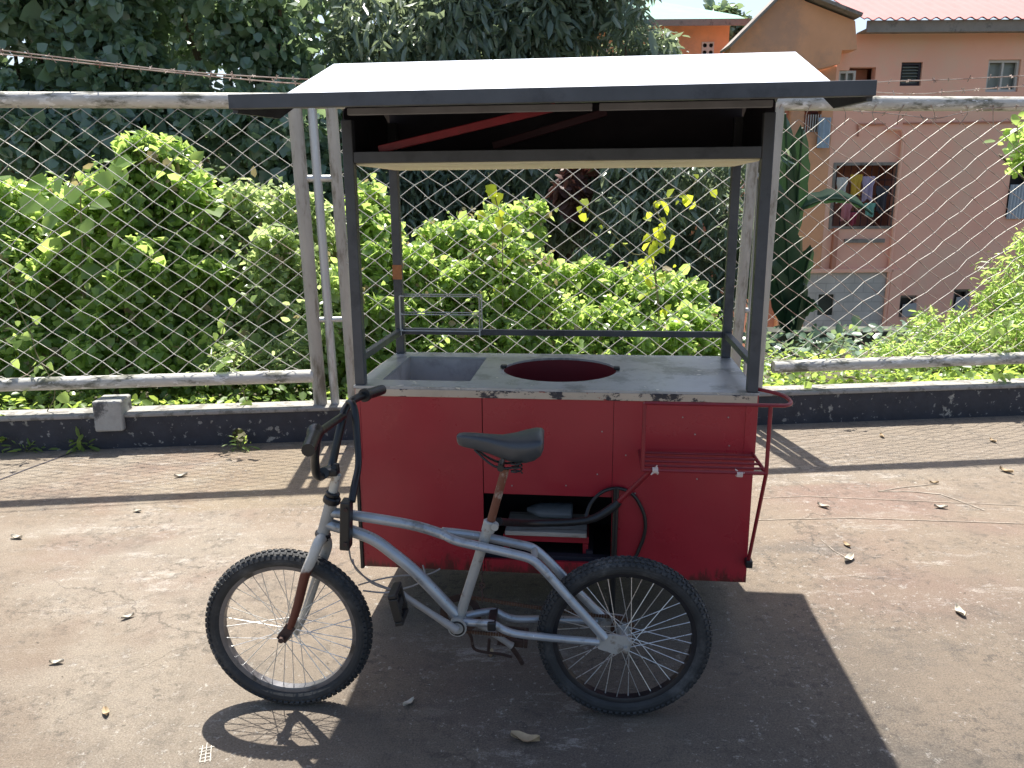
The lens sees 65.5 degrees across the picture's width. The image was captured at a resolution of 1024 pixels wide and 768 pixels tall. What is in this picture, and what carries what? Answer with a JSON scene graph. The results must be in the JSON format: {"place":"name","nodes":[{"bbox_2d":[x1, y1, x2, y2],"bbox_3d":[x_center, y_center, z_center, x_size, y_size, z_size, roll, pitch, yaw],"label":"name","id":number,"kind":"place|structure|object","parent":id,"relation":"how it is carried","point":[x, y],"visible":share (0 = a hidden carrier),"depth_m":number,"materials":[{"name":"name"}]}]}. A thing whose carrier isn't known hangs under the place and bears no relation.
{"place":"outdoors","nodes":[
{"label":"outdoors","id":0,"kind":"place"},
{"bbox_2d":[199,742,213,761],"bbox_3d":[-0.879,1.057,2.283,0.043,0.001,0.088,-4,14,-15],"label":"chalk scribble","id":1,"kind":"object","parent":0,"point":[205,753],"visible":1,"depth_m":2.28,"materials":[{"name":"white"}]},
{"bbox_2d":[0,243,1009,441],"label":"terrain","id":2,"kind":"structure","parent":0,"point":[243,433],"depth_m":7.07,"materials":[{"name":"green plant"}]},
{"bbox_2d":[0,171,101,406],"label":"leafy shrub","id":3,"kind":"object","parent":2,"relation":"on","point":[45,276],"visible":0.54,"depth_m":6.22,"materials":[{"name":"green plant"}]},
{"bbox_2d":[19,154,136,340],"bbox_3d":[-3.217,-0.787,6.102,0.853,1.881,0.261,0,13,0],"label":"broad leaf vine","id":4,"kind":"object","parent":2,"relation":"on","point":[103,179],"visible":0.84,"depth_m":5.93,"materials":[{"name":"green plant"}]},
{"bbox_2d":[0,0,199,258],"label":"ivy covered tree","id":5,"kind":"object","parent":2,"relation":"on","point":[43,27],"visible":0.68,"depth_m":9.43,"materials":[{"name":"green plant"}]},
{"bbox_2d":[37,126,273,404],"bbox_3d":[-2.829,-0.911,6.407,1.837,2.268,1.382,0,13,0],"label":"leafy shrub","id":6,"kind":"object","parent":2,"relation":"on","point":[171,201],"visible":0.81,"depth_m":6.18,"materials":[{"name":"green plant"}]},
{"bbox_2d":[52,0,385,329],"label":"ivy covered tree","id":7,"kind":"object","parent":2,"relation":"on","point":[258,37],"visible":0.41,"depth_m":9.97,"materials":[{"name":"green plant"}]},
{"bbox_2d":[186,336,326,402],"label":"leafy shrub","id":8,"kind":"object","parent":2,"relation":"on","point":[288,354],"visible":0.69,"depth_m":5.96,"materials":[{"name":"green plant"}]},
{"bbox_2d":[201,166,344,401],"bbox_3d":[-1.882,-0.789,6.447,1.290,1.918,1.490,-5,14,-20],"label":"leafy shrub","id":9,"kind":"object","parent":2,"relation":"on","point":[262,220],"visible":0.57,"depth_m":6.24,"materials":[{"name":"green plant"}]},
{"bbox_2d":[1,0,612,350],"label":"woodland","id":10,"kind":"object","parent":2,"relation":"on","point":[180,52],"depth_m":15.17,"materials":[{"name":"green plant"}]},
{"bbox_2d":[317,173,448,384],"bbox_3d":[-1.186,-0.805,6.524,1.032,1.815,1.256,-9,16,-31],"label":"leafy shrub","id":11,"kind":"object","parent":2,"relation":"on","point":[378,314],"visible":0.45,"depth_m":6.31,"materials":[{"name":"green plant"}]},
{"bbox_2d":[306,0,540,285],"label":"mango tree","id":12,"kind":"object","parent":2,"relation":"on","point":[422,30],"visible":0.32,"depth_m":10.86,"materials":[{"name":"green plant"}]},
{"bbox_2d":[382,193,579,358],"bbox_3d":[-0.272,-0.733,6.589,1.714,1.645,1.361,0,13,0],"label":"leafy shrub","id":13,"kind":"object","parent":2,"relation":"on","point":[528,219],"visible":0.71,"depth_m":6.40,"materials":[{"name":"green plant"}]},
{"bbox_2d":[477,172,523,346],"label":"climbing vine","id":14,"kind":"object","parent":13,"relation":"attached to","point":[496,197],"visible":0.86,"depth_m":6.16,"materials":[{"name":"green plant"}]},
{"bbox_2d":[7,314,998,396],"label":"undergrowth","id":15,"kind":"object","parent":2,"relation":"on","point":[847,345],"visible":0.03,"depth_m":8.35,"materials":[{"name":"bright green leaves"}]},
{"bbox_2d":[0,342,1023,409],"bbox_3d":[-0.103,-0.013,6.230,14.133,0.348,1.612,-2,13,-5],"label":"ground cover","id":16,"kind":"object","parent":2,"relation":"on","point":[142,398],"visible":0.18,"depth_m":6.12,"materials":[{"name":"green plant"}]},
{"bbox_2d":[460,0,661,295],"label":"mango tree","id":17,"kind":"object","parent":2,"relation":"on","point":[568,29],"visible":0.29,"depth_m":11.01,"materials":[{"name":"green plant"}]},
{"bbox_2d":[545,168,599,263],"bbox_3d":[0.778,-0.545,9.737,0.646,4.485,1.085,3,14,15],"label":"withered tree","id":18,"kind":"object","parent":2,"relation":"on","point":[572,185],"visible":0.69,"depth_m":9.08,"materials":[{"name":"brown plant"}]},
{"bbox_2d":[481,0,749,274],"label":"orange house","id":19,"kind":"structure","parent":2,"relation":"on","point":[706,31],"depth_m":22.37,"materials":[{"name":"paint"}]},
{"bbox_2d":[519,253,722,355],"bbox_3d":[0.921,-0.470,6.500,1.901,1.144,1.591,0,13,0],"label":"leafy shrub","id":20,"kind":"object","parent":2,"relation":"on","point":[621,288],"visible":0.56,"depth_m":6.51,"materials":[{"name":"green plant"}]},
{"bbox_2d":[554,195,675,338],"bbox_3d":[0.840,-0.772,6.484,1.001,1.519,0.310,0,13,0],"label":"climbing vine","id":21,"kind":"object","parent":20,"relation":"attached to","point":[583,216],"visible":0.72,"depth_m":6.41,"materials":[{"name":"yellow plant"}]},
{"bbox_2d":[637,174,716,346],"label":"climbing vine","id":22,"kind":"object","parent":20,"relation":"attached to","point":[659,235],"visible":0.81,"depth_m":6.28,"materials":[{"name":"yellow plant"}]},
{"bbox_2d":[576,0,794,330],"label":"mango tree","id":23,"kind":"object","parent":2,"relation":"on","point":[655,42],"visible":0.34,"depth_m":9.19,"materials":[{"name":"green plant"}]},
{"bbox_2d":[703,0,752,41],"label":"roundleaf tree","id":24,"kind":"object","parent":2,"relation":"on","point":[724,6],"visible":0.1,"depth_m":27.55,"materials":[{"name":"green plant"}]},
{"bbox_2d":[770,112,872,351],"bbox_3d":[3.374,-0.812,9.370,1.267,4.540,0.640,0,13,0],"label":"banana plant","id":25,"kind":"object","parent":2,"relation":"on","point":[795,194],"visible":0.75,"depth_m":9.05,"materials":[{"name":"green plant"}]},
{"bbox_2d":[765,326,921,351],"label":"retaining wall","id":26,"kind":"structure","parent":2,"relation":"on","point":[772,330],"depth_m":12.69,"materials":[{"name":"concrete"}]},
{"bbox_2d":[698,0,1023,346],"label":"pink house","id":27,"kind":"structure","parent":2,"relation":"on","point":[825,39],"depth_m":16.37,"materials":[{"name":"paint"}]},
{"bbox_2d":[817,117,830,147],"bbox_3d":[6.335,-5.103,16.162,0.241,0.591,0.079,0,13,0],"label":"hanging towel","id":28,"kind":"object","parent":27,"relation":"hanging from","point":[824,126],"visible":0.92,"depth_m":16.15,"materials":[{"name":"fabric"}]},
{"bbox_2d":[836,177,847,203],"bbox_3d":[6.815,-3.997,16.442,0.224,0.534,0.101,0,13,0],"label":"hanging garment","id":29,"kind":"object","parent":27,"relation":"hanging from","point":[841,182],"visible":0.48,"depth_m":16.40,"materials":[{"name":"fabric"}]},
{"bbox_2d":[840,203,851,220],"bbox_3d":[6.946,-3.575,16.544,0.233,0.376,0.102,0,13,0],"label":"hanging garment","id":30,"kind":"object","parent":27,"relation":"hanging from","point":[845,210],"visible":0.91,"depth_m":16.53,"materials":[{"name":"fabric"}]},
{"bbox_2d":[839,71,855,80],"bbox_3d":[6.763,-6.167,16.135,0.356,0.338,0.115,0,13,0],"label":"window","id":31,"kind":"structure","parent":27,"relation":"in","point":[843,75],"depth_m":16.08,"materials":[{"name":"white glass"}]},
{"bbox_2d":[849,212,857,225],"bbox_3d":[7.088,-3.438,16.577,0.203,0.272,0.102,0,13,0],"label":"hanging garment","id":32,"kind":"object","parent":27,"relation":"hanging from","point":[852,221],"visible":0.9,"depth_m":16.56,"materials":[{"name":"fabric"}]},
{"bbox_2d":[850,174,862,195],"bbox_3d":[7.090,-4.093,16.421,0.240,0.452,0.103,0,13,0],"label":"hanging garment","id":33,"kind":"object","parent":27,"relation":"hanging from","point":[855,180],"visible":0.84,"depth_m":16.40,"materials":[{"name":"fabric"}]},
{"bbox_2d":[828,162,897,228],"bbox_3d":[7.321,-3.913,16.557,1.363,1.348,0.040,0,13,0],"label":"window frame","id":34,"kind":"structure","parent":27,"relation":"in","point":[857,163],"depth_m":16.52,"materials":[{"name":"concrete"}]},
{"bbox_2d":[861,176,874,201],"bbox_3d":[7.351,-4.026,16.439,0.248,0.515,0.101,0,13,0],"label":"hanging garment","id":35,"kind":"object","parent":27,"relation":"hanging from","point":[868,189],"visible":0.9,"depth_m":16.42,"materials":[{"name":"fabric"}]},
{"bbox_2d":[864,203,875,216],"bbox_3d":[7.445,-3.616,16.535,0.250,0.291,0.102,0,13,0],"label":"hanging garment","id":36,"kind":"object","parent":27,"relation":"hanging from","point":[871,206],"visible":0.78,"depth_m":16.51,"materials":[{"name":"fabric"}]},
{"bbox_2d":[876,186,889,213],"bbox_3d":[7.659,-3.811,16.488,0.280,0.578,0.102,0,13,0],"label":"hanging garment","id":37,"kind":"object","parent":27,"relation":"hanging from","point":[881,199],"visible":0.94,"depth_m":16.47,"materials":[{"name":"fabric"}]},
{"bbox_2d":[898,295,915,316],"bbox_3d":[8.494,-1.693,17.192,0.363,0.467,0.115,0,13,0],"label":"window","id":38,"kind":"structure","parent":27,"relation":"in","point":[904,299],"depth_m":17.21,"materials":[{"name":"glass"}]},
{"bbox_2d":[900,63,920,85],"bbox_3d":[8.035,-6.264,16.115,0.416,0.445,0.115,0,13,0],"label":"window","id":39,"kind":"structure","parent":27,"relation":"in","point":[909,71],"depth_m":16.08,"materials":[{"name":"grey paint"}]},
{"bbox_2d":[952,289,968,308],"bbox_3d":[9.629,-1.831,17.162,0.342,0.445,0.115,0,13,0],"label":"window","id":40,"kind":"structure","parent":27,"relation":"in","point":[962,292],"depth_m":17.17,"materials":[{"name":"glass"}]},
{"bbox_2d":[985,60,1019,91],"bbox_3d":[9.894,-6.234,16.125,0.646,0.608,0.115,0,13,0],"label":"window","id":41,"kind":"structure","parent":27,"relation":"in","point":[995,67],"depth_m":16.13,"materials":[{"name":"white glass"}]},
{"bbox_2d":[851,227,1023,376],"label":"leafy shrub","id":42,"kind":"object","parent":2,"relation":"on","point":[1007,308],"visible":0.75,"depth_m":7.31,"materials":[{"name":"green plant"}]},
{"bbox_2d":[983,111,1023,179],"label":"overhanging tree","id":43,"kind":"object","parent":2,"relation":"on","point":[1016,156],"visible":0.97,"depth_m":7.34,"materials":[{"name":"green plant"}]},
{"bbox_2d":[0,415,1023,767],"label":"pavement","id":44,"kind":"structure","parent":0,"point":[926,675],"depth_m":2.90,"materials":[{"name":"concrete"}]},
{"bbox_2d":[0,414,6,452],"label":"weed","id":45,"kind":"object","parent":44,"relation":"on","point":[2,438],"visible":0.22,"depth_m":4.98,"materials":[{"name":"green plant"}]},
{"bbox_2d":[11,534,21,537],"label":"dry leaf","id":46,"kind":"object","parent":44,"relation":"on","point":[16,536],"visible":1,"depth_m":3.75,"materials":[{"name":"white plant"}]},
{"bbox_2d":[1,438,44,452],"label":"weed","id":47,"kind":"object","parent":44,"relation":"on","point":[26,449],"visible":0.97,"depth_m":5.00,"materials":[{"name":"green plant"}]},
{"bbox_2d":[0,452,72,479],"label":"pavement crack","id":48,"kind":"object","parent":44,"relation":"on","point":[35,465],"visible":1,"depth_m":4.75,"materials":[{"name":"grey paint"}]},
{"bbox_2d":[49,659,63,662],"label":"dry leaf","id":49,"kind":"object","parent":44,"relation":"on","point":[57,661],"visible":1,"depth_m":2.73,"materials":[{"name":"white plant"}]},
{"bbox_2d":[48,427,99,453],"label":"weed","id":50,"kind":"object","parent":44,"relation":"on","point":[79,446],"visible":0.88,"depth_m":5.01,"materials":[{"name":"green plant"}]},
{"bbox_2d":[102,706,108,715],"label":"dry leaf","id":51,"kind":"object","parent":44,"relation":"on","point":[105,710],"visible":1,"depth_m":2.46,"materials":[{"name":"beige plant"}]},
{"bbox_2d":[121,612,134,618],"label":"dry leaf","id":52,"kind":"object","parent":44,"relation":"on","point":[127,616],"visible":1,"depth_m":3.02,"materials":[{"name":"white plant"}]},
{"bbox_2d":[174,472,187,476],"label":"dry leaf","id":53,"kind":"object","parent":44,"relation":"on","point":[180,475],"visible":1,"depth_m":4.56,"materials":[{"name":"white plant"}]},
{"bbox_2d":[222,429,260,451],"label":"weed","id":54,"kind":"object","parent":44,"relation":"on","point":[244,442],"visible":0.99,"depth_m":5.03,"materials":[{"name":"green plant"}]},
{"bbox_2d":[403,697,413,705],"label":"dry leaf","id":55,"kind":"object","parent":44,"relation":"on","point":[409,701],"visible":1,"depth_m":2.50,"materials":[{"name":"white plant"}]},
{"bbox_2d":[205,385,712,715],"bbox_3d":[-0.202,0.507,2.455,1.472,0.989,0.725,-4,14,-14],"label":"bicycle","id":56,"kind":"object","parent":44,"relation":"on","point":[516,449],"visible":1,"depth_m":2.38,"materials":[{"name":"metal"}]},
{"bbox_2d":[0,378,1023,452],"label":"wall","id":57,"kind":"structure","parent":44,"relation":"on","point":[116,421],"depth_m":5.17,"materials":[{"name":"painted concrete"},{"name":"chipped dark paint"}]},
{"bbox_2d":[0,48,1023,404],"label":"chain link fence","id":58,"kind":"object","parent":57,"relation":"on","point":[302,178],"visible":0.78,"depth_m":5.10,"materials":[{"name":"metal"}]},
{"bbox_2d":[2,263,75,410],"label":"creeper","id":59,"kind":"object","parent":58,"relation":"attached to","point":[62,397],"visible":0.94,"depth_m":4.98,"materials":[{"name":"green plant"}]},
{"bbox_2d":[213,286,260,405],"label":"creeper","id":60,"kind":"object","parent":58,"relation":"attached to","point":[222,330],"visible":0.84,"depth_m":5.12,"materials":[{"name":"green plant"}]},
{"bbox_2d":[794,324,852,387],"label":"creeper","id":61,"kind":"object","parent":58,"relation":"attached to","point":[808,384],"visible":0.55,"depth_m":5.55,"materials":[{"name":"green plant"}]},
{"bbox_2d":[984,319,1020,382],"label":"creeper","id":62,"kind":"object","parent":58,"relation":"attached to","point":[996,375],"visible":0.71,"depth_m":5.66,"materials":[{"name":"green plant"}]},
{"bbox_2d":[1,419,1022,766],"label":"grit","id":63,"kind":"object","parent":44,"relation":"on","point":[479,635],"visible":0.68,"depth_m":3.33,"materials":[{"name":"grey stone"}]},
{"bbox_2d":[510,730,539,741],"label":"dry leaf","id":64,"kind":"object","parent":44,"relation":"on","point":[523,736],"visible":1,"depth_m":2.33,"materials":[{"name":"beige plant"}]},
{"bbox_2d":[228,52,876,630],"bbox_3d":[0.166,-0.154,3.003,1.616,2.020,1.742,1,13,6],"label":"food cart","id":65,"kind":"object","parent":44,"relation":"on","point":[650,458],"visible":0.96,"depth_m":2.81,"materials":[{"name":"red paint"}]},
{"bbox_2d":[527,502,572,518],"bbox_3d":[0.146,0.487,3.075,0.176,0.058,0.090,1,13,6],"label":"bottle","id":66,"kind":"object","parent":65,"relation":"on","point":[562,510],"visible":0.96,"depth_m":3.04,"materials":[{"name":"grey metal"}]},
{"bbox_2d":[817,501,829,507],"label":"dry leaf","id":67,"kind":"object","parent":44,"relation":"on","point":[822,505],"visible":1,"depth_m":4.05,"materials":[{"name":"white plant"}]},
{"bbox_2d":[844,553,853,560],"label":"dry leaf","id":68,"kind":"object","parent":44,"relation":"on","point":[849,556],"visible":1,"depth_m":3.46,"materials":[{"name":"white plant"}]},
{"bbox_2d":[759,483,1023,560],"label":"pavement scratches","id":69,"kind":"object","parent":44,"relation":"on","point":[899,519],"visible":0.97,"depth_m":4.05,"materials":[{"name":"paint"}]},
{"bbox_2d":[934,504,947,507],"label":"dry leaf","id":70,"kind":"object","parent":44,"relation":"on","point":[941,506],"visible":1,"depth_m":4.02,"materials":[{"name":"white plant"}]},
{"bbox_2d":[955,603,965,615],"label":"dry leaf","id":71,"kind":"object","parent":44,"relation":"on","point":[958,608],"visible":1,"depth_m":3.02,"materials":[{"name":"white plant"}]},
{"bbox_2d":[999,466,1013,472],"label":"dry leaf","id":72,"kind":"object","parent":44,"relation":"on","point":[1006,470],"visible":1,"depth_m":4.52,"materials":[{"name":"beige plant"}]},
{"bbox_2d":[7,0,1018,120],"label":"sky","id":73,"kind":"structure","parent":0,"point":[755,5],"materials":[{"name":"white"}]}
]}

